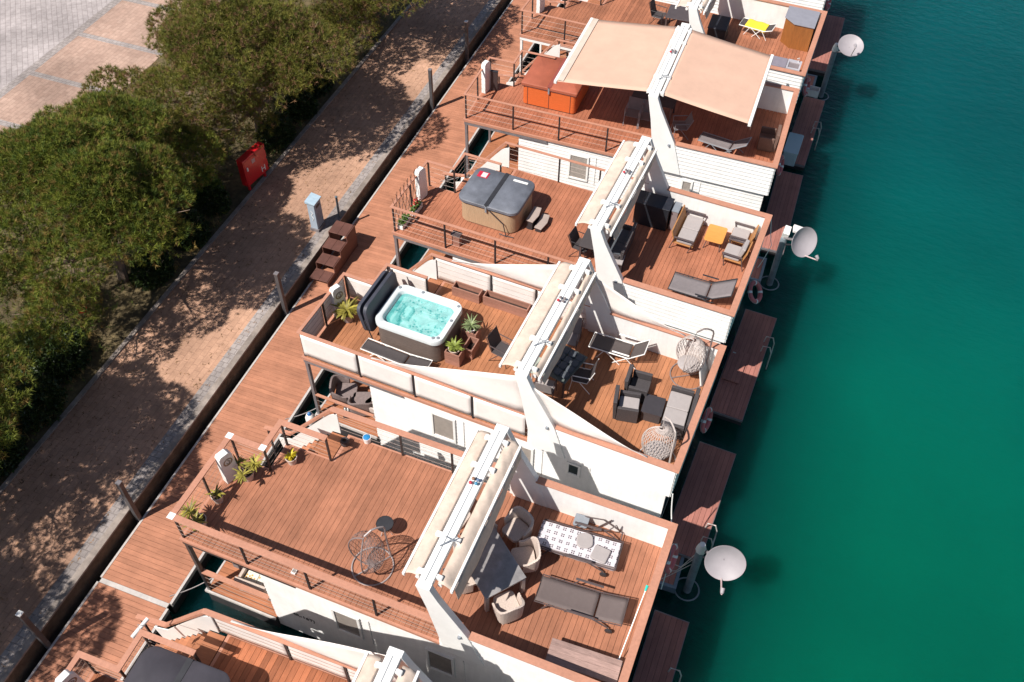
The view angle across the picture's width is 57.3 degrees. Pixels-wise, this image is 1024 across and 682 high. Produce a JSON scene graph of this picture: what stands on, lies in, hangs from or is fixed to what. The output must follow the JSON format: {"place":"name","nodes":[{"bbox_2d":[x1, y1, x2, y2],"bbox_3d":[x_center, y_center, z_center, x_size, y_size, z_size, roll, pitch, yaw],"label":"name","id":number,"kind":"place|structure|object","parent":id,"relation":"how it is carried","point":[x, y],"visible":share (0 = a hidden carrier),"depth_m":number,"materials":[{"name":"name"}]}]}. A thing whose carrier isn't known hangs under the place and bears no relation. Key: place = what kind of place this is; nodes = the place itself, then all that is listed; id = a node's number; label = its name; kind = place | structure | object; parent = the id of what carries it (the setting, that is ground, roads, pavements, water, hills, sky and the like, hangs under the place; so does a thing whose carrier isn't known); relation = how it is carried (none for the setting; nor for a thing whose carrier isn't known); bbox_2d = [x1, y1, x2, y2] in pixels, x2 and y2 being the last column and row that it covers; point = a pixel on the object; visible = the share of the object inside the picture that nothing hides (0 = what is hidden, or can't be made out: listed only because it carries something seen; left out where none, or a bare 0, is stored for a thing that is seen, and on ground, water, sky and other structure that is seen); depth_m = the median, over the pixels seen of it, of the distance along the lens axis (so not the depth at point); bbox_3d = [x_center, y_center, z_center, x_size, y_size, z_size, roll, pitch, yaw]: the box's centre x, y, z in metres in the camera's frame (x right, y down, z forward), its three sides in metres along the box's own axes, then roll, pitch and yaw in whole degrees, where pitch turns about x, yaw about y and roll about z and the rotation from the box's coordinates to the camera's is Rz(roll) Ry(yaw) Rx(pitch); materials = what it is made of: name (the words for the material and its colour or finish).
{"place":"outdoors","nodes":[
{"label":"outdoors","id":0,"kind":"place"},
{"bbox_2d":[0,0,111,89],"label":"plaza","id":1,"kind":"structure","parent":0,"point":[32,32],"depth_m":42.05,"materials":[{"name":"grey tile"}]},
{"bbox_2d":[25,581,171,681],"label":"walkway","id":2,"kind":"structure","parent":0,"point":[102,622],"depth_m":24.29,"materials":[{"name":"wood"}]},
{"bbox_2d":[99,578,169,607],"bbox_3d":[-10.081,6.728,25.034,2.110,0.058,0.130,16,51,13],"label":"walkway joint","id":3,"kind":"object","parent":2,"relation":"on","point":[134,593],"visible":1,"depth_m":25.00,"materials":[{"name":"metal"}]},
{"bbox_2d":[0,0,220,180],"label":"pavement","id":4,"kind":"structure","parent":0,"point":[77,58],"depth_m":40.38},
{"bbox_2d":[0,0,180,128],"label":"paving band","id":5,"kind":"object","parent":4,"relation":"on","point":[22,76],"visible":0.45,"depth_m":40.93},
{"bbox_2d":[0,0,488,666],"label":"path","id":6,"kind":"structure","parent":0,"point":[78,508],"depth_m":30.50,"materials":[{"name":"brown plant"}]},
{"bbox_2d":[0,0,495,673],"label":"path border","id":7,"kind":"object","parent":6,"relation":"on","point":[42,608],"visible":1,"depth_m":29.03,"materials":[{"name":"grey concrete"}]},
{"bbox_2d":[304,192,325,231],"bbox_3d":[-6.961,-4.544,33.220,0.380,1.359,0.520,16,51,13],"label":"power cabinet","id":8,"kind":"object","parent":6,"relation":"on","point":[314,207],"visible":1,"depth_m":33.02,"materials":[{"name":"grey metal"}]},
{"bbox_2d":[5,0,511,681],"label":"quay wall","id":9,"kind":"structure","parent":0,"point":[85,584],"depth_m":28.89,"materials":[{"name":"grey concrete"}]},
{"bbox_2d":[0,0,500,681],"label":"quay kerb","id":10,"kind":"structure","parent":9,"relation":"on","point":[86,564],"depth_m":28.73,"materials":[{"name":"concrete"}]},
{"bbox_2d":[100,0,567,612],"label":"walkway","id":11,"kind":"structure","parent":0,"point":[152,556],"depth_m":30.12,"materials":[{"name":"wood"}]},
{"bbox_2d":[309,220,357,286],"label":"quay steps","id":12,"kind":"structure","parent":11,"relation":"on","point":[334,242],"depth_m":32.76,"materials":[{"name":"brown wood"}]},
{"bbox_2d":[159,0,1023,681],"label":"water","id":13,"kind":"structure","parent":0,"point":[869,520],"depth_m":30.26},
{"bbox_2d":[15,610,51,649],"bbox_3d":[-11.887,7.575,23.777,0.142,3.120,0.142,16,51,13],"label":"mooring post","id":14,"kind":"object","parent":13,"relation":"in","point":[26,621],"visible":0.6,"depth_m":23.21,"materials":[{"name":"metal"}]},
{"bbox_2d":[114,479,141,522],"bbox_3d":[-10.517,4.780,26.192,0.142,3.120,0.142,16,51,13],"label":"mooring post","id":15,"kind":"object","parent":13,"relation":"in","point":[119,484],"visible":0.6,"depth_m":25.64,"materials":[{"name":"metal"}]},
{"bbox_2d":[66,608,431,681],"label":"houseboat","id":16,"kind":"object","parent":13,"relation":"on","point":[243,652],"visible":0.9,"depth_m":20.73,"materials":[{"name":"paint"}]},
{"bbox_2d":[124,646,230,681],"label":"hot tub","id":17,"kind":"object","parent":16,"relation":"on","point":[156,664],"visible":1,"depth_m":19.88,"materials":[{"name":"plastic"}]},
{"bbox_2d":[166,406,677,681],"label":"houseboat","id":18,"kind":"object","parent":13,"relation":"on","point":[317,507],"visible":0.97,"depth_m":22.67,"materials":[{"name":"wood"}]},
{"bbox_2d":[179,495,207,531],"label":"potted plant","id":19,"kind":"object","parent":18,"relation":"on","point":[199,518],"visible":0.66,"depth_m":22.81,"materials":[{"name":"green plant"}]},
{"bbox_2d":[215,449,238,483],"bbox_3d":[-7.170,3.140,23.690,0.224,1.120,0.430,34,57,25],"label":"white pedestal","id":20,"kind":"object","parent":18,"relation":"on","point":[226,462],"visible":0.91,"depth_m":23.53,"materials":[{"name":"paint"}]},
{"bbox_2d":[232,453,264,483],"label":"potted plant","id":21,"kind":"object","parent":18,"relation":"on","point":[245,472],"visible":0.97,"depth_m":23.77,"materials":[{"name":"green plant"}]},
{"bbox_2d":[233,568,269,600],"bbox_3d":[-6.744,6.351,24.832,0.950,0.740,0.629,16,51,12],"label":"porch sofa","id":22,"kind":"object","parent":18,"relation":"on","point":[249,578],"visible":0.39,"depth_m":24.76,"materials":[{"name":"white fabric"}]},
{"bbox_2d":[330,607,373,643],"bbox_3d":[-3.902,6.967,22.938,1.015,1.330,0.065,17,51,13],"label":"window","id":23,"kind":"structure","parent":18,"relation":"in","point":[344,622],"depth_m":22.93,"materials":[{"name":"white paint"}]},
{"bbox_2d":[348,526,393,585],"bbox_3d":[-3.332,4.883,21.917,1.044,1.640,1.040,-26,55,-21],"label":"hanging chair","id":24,"kind":"object","parent":18,"relation":"on","point":[367,562],"visible":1,"depth_m":22.09,"materials":[{"name":"grey wicker"}]},
{"bbox_2d":[425,647,465,681],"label":"window","id":25,"kind":"structure","parent":18,"relation":"in","point":[440,662],"depth_m":22.40,"materials":[{"name":"black glass"}]},
{"bbox_2d":[453,527,525,611],"bbox_3d":[-0.550,5.345,22.165,1.080,0.740,1.640,-23,54,-20],"label":"dining table","id":26,"kind":"object","parent":18,"relation":"on","point":[497,570],"visible":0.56,"depth_m":21.73,"materials":[{"name":"grey glass"}]},
{"bbox_2d":[492,590,524,624],"bbox_3d":[-0.100,6.063,21.506,0.699,0.822,0.675,-18,52,-15],"label":"wicker armchair","id":27,"kind":"object","parent":18,"relation":"on","point":[508,606],"visible":1,"depth_m":21.46,"materials":[{"name":"beige wicker"}]},
{"bbox_2d":[502,506,533,546],"bbox_3d":[0.127,4.539,22.814,0.699,0.822,0.675,36,58,26],"label":"wicker armchair","id":28,"kind":"object","parent":18,"relation":"on","point":[518,523],"visible":0.96,"depth_m":22.78,"materials":[{"name":"beige wicker"}]},
{"bbox_2d":[511,536,540,572],"bbox_3d":[0.324,5.120,22.320,0.675,0.822,0.698,-6,50,-6],"label":"wicker armchair","id":29,"kind":"object","parent":18,"relation":"on","point":[523,554],"visible":0.84,"depth_m":22.29,"materials":[{"name":"beige wicker"}]},
{"bbox_2d":[537,519,623,576],"bbox_3d":[1.615,4.955,22.663,2.025,0.545,0.960,15,51,11],"label":"sun lounger","id":30,"kind":"object","parent":18,"relation":"on","point":[554,537],"visible":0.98,"depth_m":22.57,"materials":[{"name":"beige fabric"}]},
{"bbox_2d":[534,574,628,633],"bbox_3d":[1.602,6.053,21.736,2.081,0.525,0.880,15,51,11],"label":"sun lounger","id":31,"kind":"object","parent":18,"relation":"on","point":[555,592],"visible":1,"depth_m":21.68,"materials":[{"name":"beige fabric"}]},
{"bbox_2d":[545,638,622,681],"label":"bench","id":32,"kind":"object","parent":18,"relation":"on","point":[590,663],"visible":0.92,"depth_m":20.67,"materials":[{"name":"brown wood"}]},
{"bbox_2d":[296,253,726,517],"bbox_3d":[-0.280,0.845,27.005,11.505,6.365,4.562,19,52,15],"label":"houseboat","id":33,"kind":"object","parent":13,"relation":"on","point":[578,436],"visible":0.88,"depth_m":25.89,"materials":[{"name":"paint"}]},
{"bbox_2d":[329,374,357,404],"bbox_3d":[-5.179,1.534,28.956,0.797,0.822,0.824,1,49,0],"label":"wicker armchair","id":34,"kind":"object","parent":33,"relation":"on","point":[344,387],"visible":0.94,"depth_m":28.93,"materials":[{"name":"beige wicker"}]},
{"bbox_2d":[330,295,358,322],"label":"potted plant","id":35,"kind":"object","parent":33,"relation":"on","point":[346,312],"visible":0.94,"depth_m":27.30,"materials":[{"name":"green plant"}]},
{"bbox_2d":[347,392,372,415],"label":"wicker armchair","id":36,"kind":"object","parent":33,"relation":"on","point":[358,400],"visible":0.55,"depth_m":28.60,"materials":[{"name":"beige wicker"}]},
{"bbox_2d":[360,338,432,366],"bbox_3d":[-3.267,0.453,26.573,2.115,0.338,0.486,20,52,16],"label":"sun lounger","id":37,"kind":"object","parent":33,"relation":"on","point":[378,349],"visible":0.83,"depth_m":26.58,"materials":[{"name":"grey fabric"}]},
{"bbox_2d":[357,269,461,361],"bbox_3d":[-2.856,-0.710,26.872,2.598,1.401,1.780,19,52,15],"label":"hot tub","id":38,"kind":"object","parent":33,"relation":"on","point":[415,321],"visible":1,"depth_m":26.66,"materials":[{"name":"plastic"}]},
{"bbox_2d":[430,411,464,447],"bbox_3d":[-1.810,2.479,26.419,1.015,1.250,0.065,19,52,15],"label":"window","id":39,"kind":"structure","parent":33,"relation":"in","point":[444,427],"depth_m":26.43,"materials":[{"name":"white paint"}]},
{"bbox_2d":[452,281,482,303],"bbox_3d":[-1.340,-1.470,28.234,0.900,0.352,0.300,19,52,15],"label":"planter box","id":40,"kind":"object","parent":33,"relation":"on","point":[467,292],"visible":0.99,"depth_m":28.18,"materials":[{"name":"brown wood"}]},
{"bbox_2d":[486,325,512,368],"bbox_3d":[-0.310,0.173,26.426,0.682,0.970,0.552,25,54,19],"label":"garden chair","id":41,"kind":"object","parent":33,"relation":"on","point":[498,346],"visible":0.77,"depth_m":26.39,"materials":[{"name":"grey fabric"}]},
{"bbox_2d":[483,290,530,317],"bbox_3d":[-0.151,-1.098,27.936,1.440,0.352,0.300,19,52,15],"label":"planter box","id":42,"kind":"object","parent":33,"relation":"on","point":[520,308],"visible":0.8,"depth_m":27.88,"materials":[{"name":"brown wood"}]},
{"bbox_2d":[535,346,587,398],"bbox_3d":[1.350,0.814,26.075,1.000,0.740,1.160,29,55,22],"label":"dining table","id":43,"kind":"object","parent":33,"relation":"on","point":[558,378],"visible":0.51,"depth_m":25.61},
{"bbox_2d":[547,347,584,378],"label":"quilted cushions","id":44,"kind":"object","parent":43,"relation":"on","point":[565,362],"visible":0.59,"depth_m":25.69,"materials":[{"name":"fabric"}]},
{"bbox_2d":[569,359,598,393],"bbox_3d":[1.976,0.918,25.827,0.682,0.970,0.552,12,50,10],"label":"garden chair","id":45,"kind":"object","parent":33,"relation":"on","point":[583,375],"visible":0.88,"depth_m":25.82,"materials":[{"name":"grey fabric"}]},
{"bbox_2d":[588,332,650,368],"bbox_3d":[3.030,0.180,26.622,1.623,0.776,0.724,17,51,13],"label":"sun lounger","id":46,"kind":"object","parent":33,"relation":"on","point":[610,345],"visible":0.99,"depth_m":26.64,"materials":[{"name":"grey fabric"}]},
{"bbox_2d":[612,385,640,422],"bbox_3d":[3.088,1.695,25.323,0.709,0.740,0.660,9,50,7],"label":"wicker armchair","id":47,"kind":"object","parent":33,"relation":"on","point":[627,405],"visible":1,"depth_m":25.25,"materials":[{"name":"grey wicker"}]},
{"bbox_2d":[624,364,652,402],"bbox_3d":[3.456,1.171,25.778,0.669,0.740,0.680,15,51,11],"label":"wicker armchair","id":48,"kind":"object","parent":33,"relation":"on","point":[639,381],"visible":0.76,"depth_m":25.78,"materials":[{"name":"grey wicker"}]},
{"bbox_2d":[640,394,665,423],"bbox_3d":[3.818,1.853,25.460,0.560,0.385,0.640,15,51,11],"label":"coffee table","id":49,"kind":"object","parent":33,"relation":"on","point":[652,408],"visible":1,"depth_m":25.30,"materials":[{"name":"wicker"}]},
{"bbox_2d":[639,416,676,462],"bbox_3d":[3.809,2.485,23.860,1.040,1.990,1.043,-20,53,-17],"label":"hanging chair","id":50,"kind":"object","parent":33,"relation":"hanging from","point":[658,449],"visible":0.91,"depth_m":23.77,"materials":[{"name":"wicker"}]},
{"bbox_2d":[658,385,700,439],"bbox_3d":[4.507,1.874,25.194,0.769,0.740,1.340,16,51,12],"label":"wicker sofa","id":51,"kind":"object","parent":33,"relation":"on","point":[680,404],"visible":0.93,"depth_m":25.13,"materials":[{"name":"white fabric"}]},
{"bbox_2d":[670,328,713,389],"bbox_3d":[4.979,0.327,25.726,1.043,1.990,1.040,-8,50,-8],"label":"hanging chair","id":52,"kind":"object","parent":33,"relation":"hanging from","point":[689,363],"visible":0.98,"depth_m":25.87,"materials":[{"name":"grey wicker"}]},
{"bbox_2d":[390,136,772,344],"bbox_3d":[1.912,-3.178,30.485,11.555,6.365,4.742,19,52,14],"label":"houseboat","id":53,"kind":"object","parent":13,"relation":"on","point":[653,263],"visible":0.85,"depth_m":29.59,"materials":[{"name":"wood"}]},
{"bbox_2d":[415,166,427,200],"bbox_3d":[-2.978,-5.207,30.839,0.170,1.220,0.430,27,54,21],"label":"white pedestal","id":54,"kind":"object","parent":53,"relation":"on","point":[421,183],"visible":0.91,"depth_m":30.73,"materials":[{"name":"paint"}]},
{"bbox_2d":[459,168,534,237],"bbox_3d":[-0.508,-4.522,30.451,2.100,0.981,1.878,19,52,14],"label":"hot tub","id":55,"kind":"object","parent":53,"relation":"on","point":[495,200],"visible":1,"depth_m":30.06,"materials":[{"name":"plastic"}]},
{"bbox_2d":[526,206,549,232],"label":"tub steps","id":56,"kind":"structure","parent":53,"relation":"on","point":[533,219],"depth_m":30.24,"materials":[{"name":"plastic"}]},
{"bbox_2d":[608,222,637,268],"bbox_3d":[3.371,-3.060,29.398,0.669,0.740,1.500,17,51,13],"label":"wicker sofa","id":57,"kind":"object","parent":53,"relation":"on","point":[620,245],"visible":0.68,"depth_m":29.31,"materials":[{"name":"wicker"}]},
{"bbox_2d":[632,190,674,230],"bbox_3d":[4.560,-4.207,30.314,1.160,0.910,0.640,18,51,14],"label":"black cabinet","id":58,"kind":"object","parent":53,"relation":"on","point":[652,210],"visible":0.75,"depth_m":30.05,"materials":[{"name":"plastic"}]},
{"bbox_2d":[668,205,705,252],"bbox_3d":[5.603,-3.571,29.922,0.758,0.712,1.460,19,52,14],"label":"teak sofa","id":59,"kind":"object","parent":53,"relation":"on","point":[686,229],"visible":1,"depth_m":29.84,"materials":[{"name":"grey fabric"}]},
{"bbox_2d":[668,271,737,302],"bbox_3d":[5.707,-1.620,28.208,1.884,0.778,0.924,18,52,14],"label":"sun lounger","id":60,"kind":"object","parent":53,"relation":"on","point":[686,285],"visible":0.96,"depth_m":28.26,"materials":[{"name":"grey fabric"}]},
{"bbox_2d":[702,224,727,252],"bbox_3d":[6.464,-3.274,29.893,0.600,0.395,0.800,18,51,14],"label":"teak table","id":61,"kind":"object","parent":53,"relation":"on","point":[715,234],"visible":1,"depth_m":29.72,"materials":[{"name":"orange wood"}]},
{"bbox_2d":[721,238,752,271],"bbox_3d":[6.992,-2.782,29.209,0.758,0.805,0.760,20,52,16],"label":"teak armchair","id":62,"kind":"object","parent":53,"relation":"on","point":[735,253],"visible":1,"depth_m":29.12,"materials":[{"name":"grey fabric"}]},
{"bbox_2d":[728,221,758,253],"bbox_3d":[7.327,-3.335,29.750,0.758,0.712,0.740,19,52,14],"label":"teak armchair","id":63,"kind":"object","parent":53,"relation":"on","point":[741,234],"visible":0.79,"depth_m":29.72,"materials":[{"name":"grey fabric"}]},
{"bbox_2d":[463,17,799,210],"bbox_3d":[4.066,-8.025,34.669,11.655,6.365,4.833,16,51,12],"label":"houseboat","id":64,"kind":"object","parent":13,"relation":"on","point":[718,87],"visible":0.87,"depth_m":33.08,"materials":[{"name":"paint"}]},
{"bbox_2d":[521,53,588,113],"bbox_3d":[1.670,-9.529,34.777,2.140,0.975,2.060,16,51,12],"label":"hot tub","id":65,"kind":"object","parent":64,"relation":"on","point":[542,89],"visible":0.83,"depth_m":34.24,"materials":[{"name":"plastic"}]},
{"bbox_2d":[567,152,595,184],"bbox_3d":[2.521,-6.245,33.959,1.015,1.250,0.065,16,51,12],"label":"window","id":66,"kind":"structure","parent":64,"relation":"in","point":[583,159],"depth_m":34.00,"materials":[{"name":"white paint"}]},
{"bbox_2d":[697,131,751,152],"bbox_3d":[7.400,-6.936,32.793,1.721,0.766,0.596,23,53,18],"label":"sun lounger","id":67,"kind":"object","parent":64,"relation":"on","point":[712,139],"visible":0.97,"depth_m":32.85,"materials":[{"name":"grey fabric"}]},
{"bbox_2d":[756,124,781,151],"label":"wicker armchair","id":68,"kind":"object","parent":64,"relation":"on","point":[768,140],"visible":1,"depth_m":32.95,"materials":[{"name":"brown wicker"}]},
{"bbox_2d":[632,610,688,681],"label":"swim platform","id":69,"kind":"structure","parent":13,"relation":"on","point":[661,649],"depth_m":24.04,"materials":[{"name":"wood"}]},
{"bbox_2d":[519,0,827,102],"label":"houseboat","id":70,"kind":"object","parent":13,"relation":"on","point":[547,26],"visible":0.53,"depth_m":38.10,"materials":[{"name":"wood"}]},
{"bbox_2d":[707,14,730,40],"bbox_3d":[8.248,-12.450,37.569,0.760,0.700,1.080,15,51,12],"label":"black cabinet","id":71,"kind":"object","parent":70,"relation":"on","point":[718,27],"visible":0.87,"depth_m":37.20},
{"bbox_2d":[739,17,776,40],"bbox_3d":[9.899,-12.634,37.888,1.374,0.497,0.646,23,53,18],"label":"ironing board","id":72,"kind":"object","parent":70,"relation":"on","point":[752,24],"visible":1,"depth_m":37.75,"materials":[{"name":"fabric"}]},
{"bbox_2d":[780,6,819,51],"bbox_3d":[11.410,-12.415,37.343,1.230,1.080,1.280,17,51,14],"label":"corner cabinet","id":73,"kind":"object","parent":70,"relation":"on","point":[798,28],"visible":1,"depth_m":36.99,"materials":[{"name":"wood"}]},
{"bbox_2d":[670,441,735,562],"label":"swim platform","id":74,"kind":"structure","parent":13,"relation":"on","point":[698,501],"depth_m":26.98,"materials":[{"name":"wood"}]},
{"bbox_2d":[658,555,683,593],"bbox_3d":[4.367,6.187,25.858,0.620,0.280,1.410,16,51,13],"label":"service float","id":75,"kind":"object","parent":74,"relation":"attached to","point":[669,587],"visible":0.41,"depth_m":25.47,"materials":[{"name":"plastic"}]},
{"bbox_2d":[661,542,745,600],"bbox_3d":[4.737,6.496,25.136,2.271,4.684,1.172,36,58,26],"label":"satellite pole","id":76,"kind":"object","parent":13,"relation":"on","point":[724,563],"visible":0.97,"depth_m":23.64,"materials":[{"name":"metal"}]},
{"bbox_2d":[655,0,825,13],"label":"houseboat","id":77,"kind":"object","parent":13,"relation":"on","point":[817,4],"visible":0.13,"depth_m":39.51,"materials":[{"name":"metal"}]},
{"bbox_2d":[709,309,776,424],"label":"swim platform","id":78,"kind":"structure","parent":13,"relation":"on","point":[729,401],"depth_m":30.16,"materials":[{"name":"wood"}]},
{"bbox_2d":[722,349,748,383],"bbox_3d":[7.169,0.810,30.112,0.552,0.080,1.320,19,52,14],"label":"deck hatch","id":79,"kind":"object","parent":78,"relation":"on","point":[735,366],"visible":1,"depth_m":30.07,"materials":[{"name":"wood"}]},
{"bbox_2d":[760,171,802,257],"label":"swim platform","id":80,"kind":"structure","parent":13,"relation":"on","point":[783,198],"depth_m":35.23,"materials":[{"name":"brown wood"}]},
{"bbox_2d":[760,224,818,290],"bbox_3d":[9.566,-2.216,32.707,1.838,4.633,1.084,29,55,22],"label":"satellite pole","id":81,"kind":"object","parent":13,"relation":"on","point":[804,241],"visible":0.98,"depth_m":31.40,"materials":[{"name":"metal"}]},
{"bbox_2d":[784,96,824,170],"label":"swim platform","id":82,"kind":"structure","parent":13,"relation":"on","point":[808,117],"depth_m":38.51,"materials":[{"name":"wood"}]},
{"bbox_2d":[783,132,803,165],"bbox_3d":[11.032,-7.551,36.971,0.580,0.630,1.320,17,51,14],"label":"deck locker","id":83,"kind":"object","parent":82,"relation":"on","point":[792,147],"visible":0.94,"depth_m":36.63,"materials":[{"name":"blue plastic"}]},
{"bbox_2d":[808,15,844,76],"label":"swim platform","id":84,"kind":"structure","parent":13,"relation":"on","point":[830,34],"depth_m":42.52,"materials":[{"name":"brown wood"}]},
{"bbox_2d":[813,34,863,100],"bbox_3d":[13.678,-10.956,40.062,0.992,4.929,1.766,-24,54,-20],"label":"satellite dish","id":85,"kind":"object","parent":13,"relation":"on","point":[850,45],"visible":0.94,"depth_m":38.52,"materials":[{"name":"metal"}]},
{"bbox_2d":[632,90,676,123],"bbox_3d":[5.144,-8.570,34.170,1.600,0.740,0.840,16,51,12],"label":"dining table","id":86,"kind":"object","parent":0,"point":[668,102],"visible":0.52,"depth_m":33.84,"materials":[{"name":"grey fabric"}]},
{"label":"ground","id":87,"kind":"structure","parent":0,"visible":0},
{"bbox_2d":[0,0,411,485],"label":"planting bed","id":88,"kind":"object","parent":87,"relation":"on","point":[143,305],"visible":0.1,"depth_m":32.17,"materials":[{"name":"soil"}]},
{"bbox_2d":[0,423,27,477],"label":"shrub","id":89,"kind":"object","parent":88,"relation":"on","point":[16,456],"visible":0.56,"depth_m":26.83,"materials":[{"name":"green plant"}]},
{"bbox_2d":[0,320,39,468],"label":"shrub","id":90,"kind":"object","parent":88,"relation":"on","point":[9,349],"visible":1,"depth_m":23.60,"materials":[{"name":"green plant"}]},
{"bbox_2d":[5,372,68,433],"bbox_3d":[-14.256,1.662,27.814,1.809,1.464,1.991,16,51,13],"label":"shrub","id":91,"kind":"object","parent":88,"relation":"on","point":[48,389],"visible":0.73,"depth_m":27.66,"materials":[{"name":"green plant"}]},
{"bbox_2d":[7,319,92,384],"bbox_3d":[-14.502,0.183,29.035,2.710,1.513,2.482,16,51,13],"label":"shrub","id":92,"kind":"object","parent":88,"relation":"on","point":[49,365],"visible":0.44,"depth_m":28.75,"materials":[{"name":"green plant"}]},
{"bbox_2d":[0,84,231,356],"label":"pine tree","id":93,"kind":"object","parent":88,"relation":"on","point":[51,159],"visible":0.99,"depth_m":27.27,"materials":[{"name":"green plant"}]},
{"bbox_2d":[128,249,174,291],"bbox_3d":[-12.234,-2.579,31.738,1.568,1.098,1.776,16,51,13],"label":"shrub","id":94,"kind":"object","parent":88,"relation":"on","point":[149,274],"visible":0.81,"depth_m":31.49,"materials":[{"name":"green plant"}]},
{"bbox_2d":[163,207,212,251],"bbox_3d":[-11.428,-4.079,32.823,1.752,1.386,1.653,16,51,13],"label":"shrub","id":95,"kind":"object","parent":88,"relation":"on","point":[195,218],"visible":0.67,"depth_m":32.66,"materials":[{"name":"green plant"}]},
{"bbox_2d":[181,164,228,209],"bbox_3d":[-11.262,-5.675,33.943,1.869,1.794,1.564,16,51,13],"label":"shrub","id":96,"kind":"object","parent":88,"relation":"on","point":[215,182],"visible":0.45,"depth_m":33.60,"materials":[{"name":"green plant"}]},
{"bbox_2d":[191,183,231,218],"bbox_3d":[-10.955,-5.221,33.972,1.588,1.174,1.449,16,51,13],"label":"shrub","id":97,"kind":"object","parent":88,"relation":"on","point":[220,203],"visible":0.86,"depth_m":33.73,"materials":[{"name":"green plant"}]},
{"bbox_2d":[76,0,357,167],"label":"pine tree","id":98,"kind":"object","parent":88,"relation":"on","point":[233,27],"visible":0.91,"depth_m":32.64,"materials":[{"name":"green plant"}]},
{"bbox_2d":[255,111,296,153],"bbox_3d":[-9.267,-8.263,36.529,1.490,1.246,2.074,16,51,13],"label":"shrub","id":99,"kind":"object","parent":88,"relation":"on","point":[285,131],"visible":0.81,"depth_m":36.29,"materials":[{"name":"green plant"}]},
{"bbox_2d":[281,88,318,121],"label":"shrub","id":100,"kind":"object","parent":88,"relation":"on","point":[304,100],"visible":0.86,"depth_m":37.54,"materials":[{"name":"green plant"}]},
{"bbox_2d":[288,56,333,98],"bbox_3d":[-8.391,-11.004,38.687,2.014,1.575,1.877,16,51,13],"label":"shrub","id":101,"kind":"object","parent":88,"relation":"on","point":[319,91],"visible":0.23,"depth_m":38.62,"materials":[{"name":"green plant"}]},
{"bbox_2d":[229,0,430,53],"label":"pine tree","id":102,"kind":"object","parent":88,"relation":"on","point":[360,8],"visible":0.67,"depth_m":37.99,"materials":[{"name":"green plant"}]},
{"bbox_2d":[0,1,413,494],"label":"planting kerb","id":103,"kind":"structure","parent":87,"relation":"on","point":[66,412],"depth_m":31.95,"materials":[{"name":"concrete"}]},
{"bbox_2d":[236,141,268,189],"bbox_3d":[-9.522,-6.401,34.640,0.327,1.450,1.260,23,53,17],"label":"hydrant cabinet","id":104,"kind":"object","parent":103,"relation":"on","point":[251,169],"visible":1,"depth_m":34.36,"materials":[{"name":"red metal"}]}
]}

